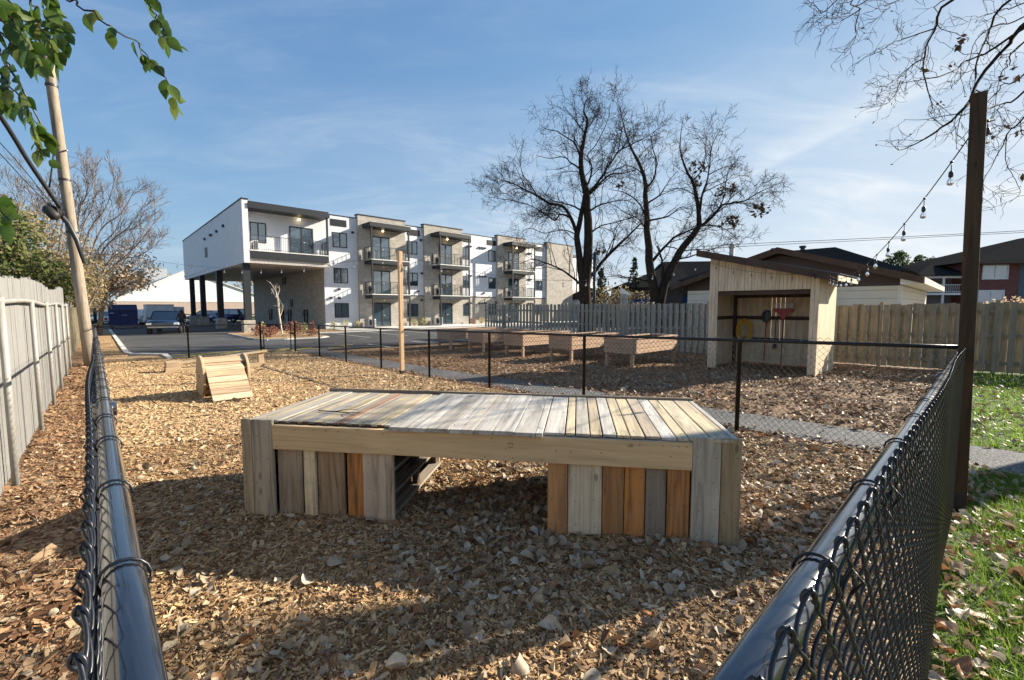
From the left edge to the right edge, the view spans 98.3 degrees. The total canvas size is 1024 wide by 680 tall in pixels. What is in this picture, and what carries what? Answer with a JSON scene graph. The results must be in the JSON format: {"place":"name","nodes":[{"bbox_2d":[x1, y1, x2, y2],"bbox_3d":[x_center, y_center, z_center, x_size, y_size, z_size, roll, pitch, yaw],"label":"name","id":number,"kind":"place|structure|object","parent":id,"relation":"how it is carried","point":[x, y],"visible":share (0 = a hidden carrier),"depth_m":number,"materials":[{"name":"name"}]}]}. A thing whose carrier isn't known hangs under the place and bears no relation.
{"place":"outdoors","nodes":[
{"label":"outdoors","id":0,"kind":"place"},
{"bbox_2d":[0,0,187,245],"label":"leafy branch","id":1,"kind":"object","parent":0,"point":[22,49],"visible":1,"depth_m":1.89,"materials":[{"name":"green plant"}]},
{"bbox_2d":[98,330,125,354],"bbox_3d":[-25.053,-0.131,27.238,0.890,0.011,26.300,-4,6,-43],"label":"mulch strip","id":2,"kind":"object","parent":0,"point":[106,338],"visible":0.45,"depth_m":22.51,"materials":[{"name":"brown wood"}]},
{"bbox_2d":[104,354,166,361],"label":"corner mulch","id":3,"kind":"object","parent":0,"point":[157,357],"visible":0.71,"depth_m":16.38,"materials":[{"name":"brown wood"}]},
{"bbox_2d":[104,320,338,340],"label":"driveway","id":4,"kind":"structure","parent":0,"point":[205,333],"depth_m":33.59,"materials":[{"name":"grey asphalt"}]},
{"bbox_2d":[108,304,137,328],"bbox_3d":[-35.012,-2.118,39.863,1.999,2.150,1.740,-4,6,-41],"label":"dumpster","id":5,"kind":"object","parent":4,"relation":"on","point":[123,315],"visible":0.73,"depth_m":39.47,"materials":[{"name":"blue paint"}]},
{"bbox_2d":[138,309,144,325],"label":"parked car","id":6,"kind":"object","parent":4,"relation":"on","point":[141,317],"visible":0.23,"depth_m":45.52,"materials":[{"name":"white paint"}]},
{"bbox_2d":[143,304,183,324],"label":"cargo trailer","id":7,"kind":"object","parent":4,"relation":"on","point":[149,309],"visible":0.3,"depth_m":41.57,"materials":[{"name":"metal"}]},
{"bbox_2d":[146,310,188,333],"bbox_3d":[-25.965,-1.393,33.470,2.220,1.660,5.355,-2,5,-30],"label":"pickup truck","id":8,"kind":"object","parent":4,"relation":"on","point":[162,317],"visible":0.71,"depth_m":32.12,"materials":[{"name":"blue paint"}]},
{"bbox_2d":[209,309,243,322],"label":"parked car","id":9,"kind":"object","parent":4,"relation":"on","point":[233,315],"visible":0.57,"depth_m":54.98,"materials":[{"name":"blue paint"}]},
{"bbox_2d":[182,197,592,332],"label":"apartment building","id":10,"kind":"structure","parent":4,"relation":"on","point":[290,239],"depth_m":40.95,"materials":[{"name":"white concrete"}]},
{"bbox_2d":[249,221,266,242],"bbox_3d":[-19.103,-8.080,33.289,1.100,1.500,0.049,-4,6,-43],"label":"window","id":11,"kind":"structure","parent":10,"relation":"in","point":[256,228],"depth_m":33.28,"materials":[{"name":"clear glass"}]},
{"bbox_2d":[289,226,313,253],"bbox_3d":[-16.845,-7.900,35.429,1.800,2.200,0.063,-4,6,-43],"label":"patio door","id":12,"kind":"structure","parent":10,"relation":"in","point":[295,233],"depth_m":35.39,"materials":[{"name":"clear glass"}]},
{"bbox_2d":[332,232,346,247],"bbox_3d":[-14.604,-8.473,37.516,1.220,1.250,0.049,-4,6,-43],"label":"window","id":13,"kind":"structure","parent":10,"relation":"in","point":[339,239],"depth_m":37.50,"materials":[{"name":"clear glass"}]},
{"bbox_2d":[333,268,347,282],"bbox_3d":[-14.604,-5.481,37.740,1.220,1.250,0.049,-4,6,-43],"label":"window","id":14,"kind":"structure","parent":10,"relation":"in","point":[340,274],"depth_m":37.73,"materials":[{"name":"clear glass"}]},
{"bbox_2d":[334,303,348,317],"bbox_3d":[-14.604,-2.539,37.961,1.220,1.250,0.049,-4,6,-43],"label":"window","id":15,"kind":"structure","parent":10,"relation":"in","point":[341,309],"depth_m":37.96,"materials":[{"name":"clear glass"}]},
{"bbox_2d":[372,236,389,259],"bbox_3d":[-11.801,-8.190,39.837,1.700,2.120,0.063,-4,6,-43],"label":"patio door","id":16,"kind":"structure","parent":10,"relation":"in","point":[382,242],"depth_m":39.85,"materials":[{"name":"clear glass"}]},
{"bbox_2d":[373,270,390,293],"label":"patio door","id":17,"kind":"structure","parent":10,"relation":"in","point":[382,276],"depth_m":40.04,"materials":[{"name":"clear glass"}]},
{"bbox_2d":[374,303,390,326],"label":"patio door","id":18,"kind":"structure","parent":10,"relation":"in","point":[382,311],"depth_m":40.28,"materials":[{"name":"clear glass"}]},
{"bbox_2d":[406,241,416,254],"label":"window","id":19,"kind":"structure","parent":10,"relation":"in","point":[413,245],"depth_m":42.30,"materials":[{"name":"clear glass"}]},
{"bbox_2d":[407,273,417,285],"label":"window","id":20,"kind":"structure","parent":10,"relation":"in","point":[413,276],"depth_m":42.56,"materials":[{"name":"clear glass"}]},
{"bbox_2d":[439,303,452,323],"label":"patio door","id":21,"kind":"structure","parent":10,"relation":"in","point":[447,308],"depth_m":45.15,"materials":[{"name":"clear glass"}]},
{"bbox_2d":[439,274,452,293],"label":"patio door","id":22,"kind":"structure","parent":10,"relation":"in","point":[446,279],"depth_m":44.85,"materials":[{"name":"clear glass"}]},
{"bbox_2d":[441,244,451,264],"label":"patio door","id":23,"kind":"structure","parent":10,"relation":"in","point":[444,248],"depth_m":44.76,"materials":[{"name":"clear glass"}]},
{"bbox_2d":[509,278,518,296],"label":"patio door","id":24,"kind":"structure","parent":10,"relation":"in","point":[515,290],"depth_m":51.48,"materials":[{"name":"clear glass"}]},
{"bbox_2d":[509,252,518,269],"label":"patio door","id":25,"kind":"structure","parent":10,"relation":"in","point":[515,265],"depth_m":51.24,"materials":[{"name":"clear glass"}]},
{"bbox_2d":[332,320,576,330],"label":"forecourt","id":26,"kind":"structure","parent":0,"point":[430,326],"depth_m":41.30,"materials":[{"name":"concrete"}]},
{"bbox_2d":[333,332,615,352],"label":"lot verge","id":27,"kind":"structure","parent":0,"point":[455,343],"depth_m":21.01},
{"bbox_2d":[0,0,1023,306],"label":"sky","id":28,"kind":"structure","parent":0,"point":[380,108],"materials":[{"name":"blue"}]},
{"bbox_2d":[72,307,1016,474],"bbox_3d":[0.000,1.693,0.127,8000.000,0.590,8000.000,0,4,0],"label":"ground","id":29,"kind":"structure","parent":0,"point":[106,328],"depth_m":25.48,"materials":[{"name":"brown wood"}]},
{"bbox_2d":[0,275,71,495],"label":"board fence","id":30,"kind":"object","parent":29,"relation":"on","point":[34,355],"visible":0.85,"depth_m":5.61,"materials":[{"name":"grey wood"}]},
{"bbox_2d":[0,340,86,679],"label":"mulch strip","id":31,"kind":"object","parent":29,"relation":"on","point":[77,358],"visible":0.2,"depth_m":3.01,"materials":[{"name":"brown wood"}]},
{"bbox_2d":[0,419,86,679],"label":"bark chips","id":32,"kind":"object","parent":31,"relation":"on","point":[15,637],"visible":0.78,"depth_m":2.71,"materials":[{"name":"brown wood"}]},
{"bbox_2d":[0,431,89,679],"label":"fallen leaves","id":33,"kind":"object","parent":31,"relation":"on","point":[75,630],"visible":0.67,"depth_m":2.47,"materials":[{"name":"brown plant"}]},
{"bbox_2d":[0,194,91,302],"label":"evergreen bush","id":34,"kind":"object","parent":29,"relation":"on","point":[24,264],"visible":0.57,"depth_m":16.98,"materials":[{"name":"green plant"}]},
{"bbox_2d":[0,199,111,302],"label":"shrubby tree","id":35,"kind":"object","parent":29,"relation":"on","point":[54,240],"visible":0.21,"depth_m":21.16,"materials":[{"name":"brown plant"}]},
{"bbox_2d":[43,363,88,422],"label":"bark chips","id":36,"kind":"object","parent":29,"relation":"on","point":[74,383],"visible":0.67,"depth_m":8.28,"materials":[{"name":"brown wood"}]},
{"bbox_2d":[42,41,92,365],"bbox_3d":[-13.674,-4.056,13.420,0.896,10.054,0.827,0,4,0],"label":"utility pole","id":37,"kind":"object","parent":29,"relation":"on","point":[67,214],"visible":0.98,"depth_m":13.58,"materials":[{"name":"brown wood"}]},
{"bbox_2d":[0,115,61,208],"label":"overhead wire","id":38,"kind":"object","parent":37,"relation":"attached to","point":[4,122],"visible":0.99,"depth_m":12.07,"materials":[{"name":"metal"}]},
{"bbox_2d":[64,307,79,362],"bbox_3d":[-22.299,-0.684,22.660,0.125,2.038,24.740,-4,6,-43],"label":"wooden fence","id":39,"kind":"object","parent":29,"relation":"on","point":[74,334],"visible":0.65,"depth_m":17.13,"materials":[{"name":"beige wood"}]},
{"bbox_2d":[0,143,174,332],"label":"bare tree","id":40,"kind":"object","parent":29,"relation":"on","point":[82,200],"visible":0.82,"depth_m":24.07,"materials":[{"name":"brown plant"}]},
{"bbox_2d":[65,263,109,310],"bbox_3d":[-26.609,-2.528,26.887,3.004,5.088,3.178,0,4,0],"label":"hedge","id":41,"kind":"object","parent":29,"relation":"on","point":[95,298],"visible":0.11,"depth_m":27.47,"materials":[{"name":"green plant"}]},
{"bbox_2d":[59,237,161,334],"bbox_3d":[-27.139,-3.560,29.600,6.409,6.786,4.701,0,4,0],"label":"brown leaved tree","id":42,"kind":"object","parent":29,"relation":"on","point":[117,277],"visible":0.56,"depth_m":29.75,"materials":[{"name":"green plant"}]},
{"bbox_2d":[65,324,167,679],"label":"chain link fence","id":43,"kind":"object","parent":29,"relation":"on","point":[118,637],"visible":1,"depth_m":0.45,"materials":[{"name":"black metal"}]},
{"bbox_2d":[109,329,172,358],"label":"kerb","id":44,"kind":"structure","parent":29,"relation":"on","point":[122,346],"depth_m":18.12,"materials":[{"name":"grey concrete"}]},
{"bbox_2d":[96,321,261,361],"bbox_3d":[-12.100,0.077,16.496,4.960,1.432,0.083,-4,6,-43],"label":"chain link fence","id":45,"kind":"object","parent":29,"relation":"on","point":[188,325],"visible":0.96,"depth_m":16.45,"materials":[{"name":"black metal"}]},
{"bbox_2d":[261,324,293,351],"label":"fence gate","id":46,"kind":"structure","parent":45,"relation":"attached to","point":[263,347],"depth_m":18.56,"materials":[{"name":"black metal"}]},
{"bbox_2d":[106,268,253,316],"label":"gabled hall","id":47,"kind":"structure","parent":29,"relation":"on","point":[174,289],"depth_m":84.78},
{"bbox_2d":[121,324,650,358],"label":"parking lot","id":48,"kind":"structure","parent":29,"relation":"on","point":[239,342],"depth_m":23.52,"materials":[{"name":"grey asphalt"}]},
{"bbox_2d":[226,329,339,338],"bbox_3d":[-15.016,-0.475,31.231,7.150,0.001,9.350,-4,6,-43],"label":"island bed","id":49,"kind":"object","parent":48,"relation":"on","point":[252,335],"visible":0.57,"depth_m":28.80,"materials":[{"name":"brown soil"}]},
{"bbox_2d":[268,281,285,333],"bbox_3d":[-16.203,-2.197,30.498,0.863,3.779,0.893,4,6,39],"label":"young tree","id":50,"kind":"object","parent":49,"relation":"on","point":[278,306],"visible":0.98,"depth_m":30.43,"materials":[{"name":"white plant"}]},
{"bbox_2d":[283,321,303,335],"bbox_3d":[-14.105,-0.767,28.517,1.204,0.957,1.209,0,4,0],"label":"shrub","id":51,"kind":"object","parent":49,"relation":"on","point":[292,325],"visible":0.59,"depth_m":28.38,"materials":[{"name":"red plant"}]},
{"bbox_2d":[228,331,343,339],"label":"kerb","id":52,"kind":"structure","parent":48,"relation":"on","point":[280,338],"depth_m":27.11,"materials":[{"name":"grey concrete"}]},
{"bbox_2d":[397,251,404,373],"bbox_3d":[-3.020,-0.678,12.033,0.104,3.430,0.104,-4,6,-43],"label":"timber post","id":53,"kind":"object","parent":29,"relation":"on","point":[400,311],"visible":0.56,"depth_m":11.99,"materials":[{"name":"brown wood"}]},
{"bbox_2d":[135,255,396,273],"bbox_3d":[-10.033,-2.884,15.873,15.998,1.198,0.060,2,5,30],"label":"string light","id":54,"kind":"object","parent":53,"relation":"hanging from","point":[278,267],"visible":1,"depth_m":14.49,"materials":[{"name":"metal"}]},
{"bbox_2d":[403,255,703,286],"bbox_3d":[1.478,-1.945,12.767,9.009,0.820,0.062,-1,4,-10],"label":"string light","id":55,"kind":"object","parent":53,"relation":"hanging from","point":[561,280],"visible":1,"depth_m":12.78,"materials":[{"name":"metal"}]},
{"bbox_2d":[436,327,496,348],"bbox_3d":[-2.181,-0.099,21.634,2.850,0.985,1.100,-4,6,-43],"label":"raised planter","id":56,"kind":"object","parent":29,"relation":"on","point":[456,336],"visible":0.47,"depth_m":20.84,"materials":[{"name":"brown wood"}]},
{"bbox_2d":[467,328,530,352],"bbox_3d":[-0.554,0.027,19.916,2.850,0.985,1.100,-4,6,-43],"label":"raised planter","id":57,"kind":"object","parent":29,"relation":"on","point":[485,337],"visible":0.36,"depth_m":19.13,"materials":[{"name":"brown wood"}]},
{"bbox_2d":[104,352,930,679],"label":"mulch","id":58,"kind":"object","parent":29,"relation":"on","point":[366,560],"visible":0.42,"depth_m":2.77,"materials":[{"name":"brown wood"}]},
{"bbox_2d":[164,350,267,372],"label":"balance beam","id":59,"kind":"structure","parent":58,"relation":"on","point":[172,366],"depth_m":12.78,"materials":[{"name":"brown wood"}]},
{"bbox_2d":[196,353,252,401],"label":"dog ramp","id":60,"kind":"structure","parent":58,"relation":"on","point":[220,378],"depth_m":8.43,"materials":[{"name":"brown wood"}]},
{"bbox_2d":[112,354,498,444],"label":"fallen leaves","id":61,"kind":"object","parent":58,"relation":"on","point":[333,379],"visible":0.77,"depth_m":11.29,"materials":[{"name":"brown plant"}]},
{"bbox_2d":[103,352,508,450],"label":"wood chips","id":62,"kind":"object","parent":58,"relation":"on","point":[316,374],"visible":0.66,"depth_m":9.57,"materials":[{"name":"brown wood"}]},
{"bbox_2d":[241,388,742,545],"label":"play platform","id":63,"kind":"structure","parent":58,"relation":"on","point":[611,456],"depth_m":3.24,"materials":[{"name":"brown wood"}]},
{"bbox_2d":[130,391,930,679],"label":"fallen leaves","id":64,"kind":"object","parent":58,"relation":"on","point":[398,660],"visible":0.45,"depth_m":2.78,"materials":[{"name":"brown plant"}]},
{"bbox_2d":[504,330,570,356],"bbox_3d":[1.073,0.144,18.196,2.850,0.985,1.100,-4,6,-43],"label":"raised planter","id":65,"kind":"object","parent":29,"relation":"on","point":[529,337],"visible":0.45,"depth_m":17.37,"materials":[{"name":"brown wood"}]},
{"bbox_2d":[465,64,677,331],"bbox_3d":[3.327,-7.776,26.447,12.834,15.397,5.656,0,4,0],"label":"bare tree","id":66,"kind":"object","parent":29,"relation":"on","point":[584,262],"visible":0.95,"depth_m":26.24,"materials":[{"name":"brown plant"}]},
{"bbox_2d":[549,332,618,361],"bbox_3d":[2.700,0.253,16.476,2.850,0.985,1.100,-4,6,-43],"label":"raised planter","id":67,"kind":"object","parent":29,"relation":"on","point":[580,345],"visible":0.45,"depth_m":15.68,"materials":[{"name":"brown wood"}]},
{"bbox_2d":[572,288,610,319],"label":"grey house","id":68,"kind":"structure","parent":29,"relation":"on","point":[575,298],"depth_m":59.24,"materials":[{"name":"grey"}]},
{"bbox_2d":[592,252,595,331],"bbox_3d":[4.344,-2.214,23.400,0.400,4.781,0.400,0,4,0],"label":"dark pole","id":69,"kind":"object","parent":29,"relation":"on","point":[594,279],"visible":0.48,"depth_m":23.27,"materials":[{"name":"metal"}]},
{"bbox_2d":[484,301,708,353],"bbox_3d":[3.945,-0.754,22.061,0.124,2.268,16.570,-4,6,-43],"label":"picket fence","id":70,"kind":"object","parent":29,"relation":"on","point":[636,320],"visible":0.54,"depth_m":20.84,"materials":[{"name":"grey wood"}]},
{"bbox_2d":[591,267,615,326],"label":"conifer","id":71,"kind":"object","parent":29,"relation":"on","point":[600,282],"visible":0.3,"depth_m":43.51,"materials":[{"name":"green plant"}]},
{"bbox_2d":[591,282,649,309],"bbox_3d":[7.503,-2.074,29.941,4.714,3.722,2.005,0,4,0],"label":"brush","id":72,"kind":"object","parent":29,"relation":"on","point":[639,294],"visible":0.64,"depth_m":29.78,"materials":[{"name":"brown plant"}]},
{"bbox_2d":[293,321,957,454],"bbox_3d":[-2.433,0.310,11.684,0.080,1.695,20.040,-4,6,-43],"label":"chain link fence","id":73,"kind":"object","parent":29,"relation":"on","point":[739,359],"visible":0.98,"depth_m":7.21,"materials":[{"name":"black metal"}]},
{"bbox_2d":[620,288,630,334],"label":"garden pillar","id":74,"kind":"structure","parent":29,"relation":"on","point":[624,296],"depth_m":23.95,"materials":[{"name":"stone"}]},
{"bbox_2d":[627,257,645,323],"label":"conifer","id":75,"kind":"object","parent":29,"relation":"on","point":[634,266],"visible":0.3,"depth_m":45.42,"materials":[{"name":"green plant"}]},
{"bbox_2d":[603,333,677,367],"bbox_3d":[4.327,0.353,14.755,2.850,0.985,1.100,-4,6,-43],"label":"raised planter","id":76,"kind":"object","parent":29,"relation":"on","point":[651,344],"visible":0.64,"depth_m":14.01,"materials":[{"name":"brown wood"}]},
{"bbox_2d":[294,351,989,472],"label":"bark chips","id":77,"kind":"object","parent":29,"relation":"on","point":[777,433],"visible":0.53,"depth_m":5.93,"materials":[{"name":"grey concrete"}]},
{"bbox_2d":[607,268,687,325],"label":"brown brick house","id":78,"kind":"structure","parent":29,"relation":"on","point":[673,296],"depth_m":45.33,"materials":[{"name":"grey"}]},
{"bbox_2d":[343,341,974,439],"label":"bark chips","id":79,"kind":"object","parent":29,"relation":"on","point":[763,373],"visible":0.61,"depth_m":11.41,"materials":[{"name":"brown wood"}]},
{"bbox_2d":[451,351,936,429],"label":"fallen leaves","id":80,"kind":"object","parent":79,"relation":"on","point":[809,407],"visible":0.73,"depth_m":10.09,"materials":[{"name":"brown plant"}]},
{"bbox_2d":[655,261,710,325],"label":"brown brick house","id":81,"kind":"structure","parent":29,"relation":"on","point":[701,267],"depth_m":48.39,"materials":[{"name":"grey"}]},
{"bbox_2d":[587,81,794,333],"bbox_3d":[9.989,-6.854,23.950,11.831,13.628,5.297,0,4,0],"label":"bare tree","id":82,"kind":"object","parent":29,"relation":"on","point":[658,294],"visible":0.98,"depth_m":23.98,"materials":[{"name":"brown plant"}]},
{"bbox_2d":[696,250,857,375],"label":"garden shed","id":83,"kind":"structure","parent":29,"relation":"on","point":[737,297],"depth_m":13.40,"materials":[{"name":"brown wood"}]},
{"bbox_2d":[736,318,751,342],"bbox_3d":[7.661,-0.306,14.608,0.152,0.814,0.518,-4,6,-43],"label":"garden hose","id":84,"kind":"object","parent":83,"relation":"hanging from","point":[740,322],"visible":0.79,"depth_m":14.56,"materials":[{"name":"rubber"}]},
{"bbox_2d":[762,310,770,360],"bbox_3d":[8.094,-0.143,14.132,0.113,1.641,0.270,-4,6,-43],"label":"shovel","id":85,"kind":"object","parent":83,"relation":"hanging from","point":[766,316],"visible":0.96,"depth_m":14.11,"materials":[{"name":"black plastic"}]},
{"bbox_2d":[774,303,793,364],"bbox_3d":[8.436,-0.183,13.809,0.067,1.915,0.548,-4,6,-43],"label":"leaf rake","id":86,"kind":"object","parent":83,"relation":"hanging from","point":[785,311],"visible":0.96,"depth_m":13.77,"materials":[{"name":"red plastic"}]},
{"bbox_2d":[677,245,920,280],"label":"hip roof house","id":87,"kind":"structure","parent":29,"relation":"on","point":[837,253],"depth_m":30.88,"materials":[{"name":"beige brick"}]},
{"bbox_2d":[670,243,944,353],"bbox_3d":[15.718,-2.472,23.231,12.100,5.920,9.510,-4,6,-43],"label":"bungalow","id":88,"kind":"object","parent":29,"relation":"on","point":[877,285],"visible":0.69,"depth_m":17.80,"materials":[{"name":"brown wood"}]},
{"bbox_2d":[710,348,965,679],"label":"chain link fence","id":89,"kind":"object","parent":29,"relation":"on","point":[772,642],"visible":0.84,"depth_m":0.67,"materials":[{"name":"black metal"}]},
{"bbox_2d":[778,300,1023,373],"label":"picket fence","id":90,"kind":"object","parent":29,"relation":"on","point":[994,337],"visible":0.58,"depth_m":13.14,"materials":[{"name":"beige wood"}]},
{"bbox_2d":[882,250,924,265],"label":"leafy tree","id":91,"kind":"object","parent":29,"relation":"on","point":[899,257],"visible":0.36,"depth_m":45.21,"materials":[{"name":"green plant"}]},
{"bbox_2d":[793,0,1023,219],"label":"overhanging tree","id":92,"kind":"object","parent":29,"relation":"on","point":[1020,28],"visible":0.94,"depth_m":6.73,"materials":[{"name":"brown plant"}]},
{"bbox_2d":[899,238,1023,332],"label":"red brick house","id":93,"kind":"structure","parent":29,"relation":"on","point":[1001,271],"depth_m":34.01,"materials":[{"name":"brick"}]},
{"bbox_2d":[977,290,1004,303],"bbox_3d":[36.404,-3.242,33.627,1.650,1.100,0.056,1,4,12],"label":"window","id":94,"kind":"structure","parent":93,"relation":"in","point":[984,296],"depth_m":33.62,"materials":[{"name":"white glass"}]},
{"bbox_2d":[981,265,1008,279],"bbox_3d":[36.552,-5.134,33.455,1.650,1.100,0.056,1,4,12],"label":"window","id":95,"kind":"structure","parent":93,"relation":"in","point":[989,272],"depth_m":33.45,"materials":[{"name":"white glass"}]},
{"bbox_2d":[953,90,987,511],"bbox_3d":[3.430,-0.175,3.326,0.154,3.228,0.150,-4,6,-43],"label":"timber post","id":96,"kind":"object","parent":29,"relation":"on","point":[973,210],"visible":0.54,"depth_m":3.27,"materials":[{"name":"brown wood"}]},
{"bbox_2d":[829,138,967,286],"bbox_3d":[5.644,-1.353,7.179,0.065,0.864,9.064,3,5,30],"label":"string light","id":97,"kind":"object","parent":96,"relation":"hanging from","point":[949,182],"visible":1,"depth_m":4.77,"materials":[{"name":"metal"}]},
{"bbox_2d":[294,349,1023,473],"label":"path","id":98,"kind":"structure","parent":0,"point":[995,459],"depth_m":6.08,"materials":[{"name":"concrete"}]},
{"bbox_2d":[390,365,992,467],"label":"fallen leaves","id":99,"kind":"object","parent":98,"relation":"on","point":[867,447],"visible":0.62,"depth_m":6.20,"materials":[{"name":"brown plant"}]},
{"bbox_2d":[689,230,1023,247],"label":"overhead wire","id":100,"kind":"object","parent":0,"point":[861,238],"visible":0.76,"depth_m":48.89,"materials":[{"name":"metal"}]},
{"bbox_2d":[692,232,1023,250],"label":"overhead wire","id":101,"kind":"object","parent":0,"point":[878,239],"visible":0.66,"depth_m":49.85,"materials":[{"name":"metal"}]},
{"bbox_2d":[928,461,1023,679],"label":"lawn","id":102,"kind":"structure","parent":0,"point":[947,636],"depth_m":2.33,"materials":[{"name":"plant"}]},
{"bbox_2d":[928,466,1023,679],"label":"fallen leaves","id":103,"kind":"object","parent":102,"relation":"on","point":[967,663],"visible":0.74,"depth_m":2.45,"materials":[{"name":"brown plant"}]},
{"bbox_2d":[970,370,1023,452],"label":"lawn","id":104,"kind":"structure","parent":0,"point":[992,421],"depth_m":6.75,"materials":[{"name":"plant"}]},
{"bbox_2d":[970,377,1023,447],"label":"fallen leaves","id":105,"kind":"object","parent":104,"relation":"on","point":[974,422],"visible":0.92,"depth_m":6.98,"materials":[{"name":"brown plant"}]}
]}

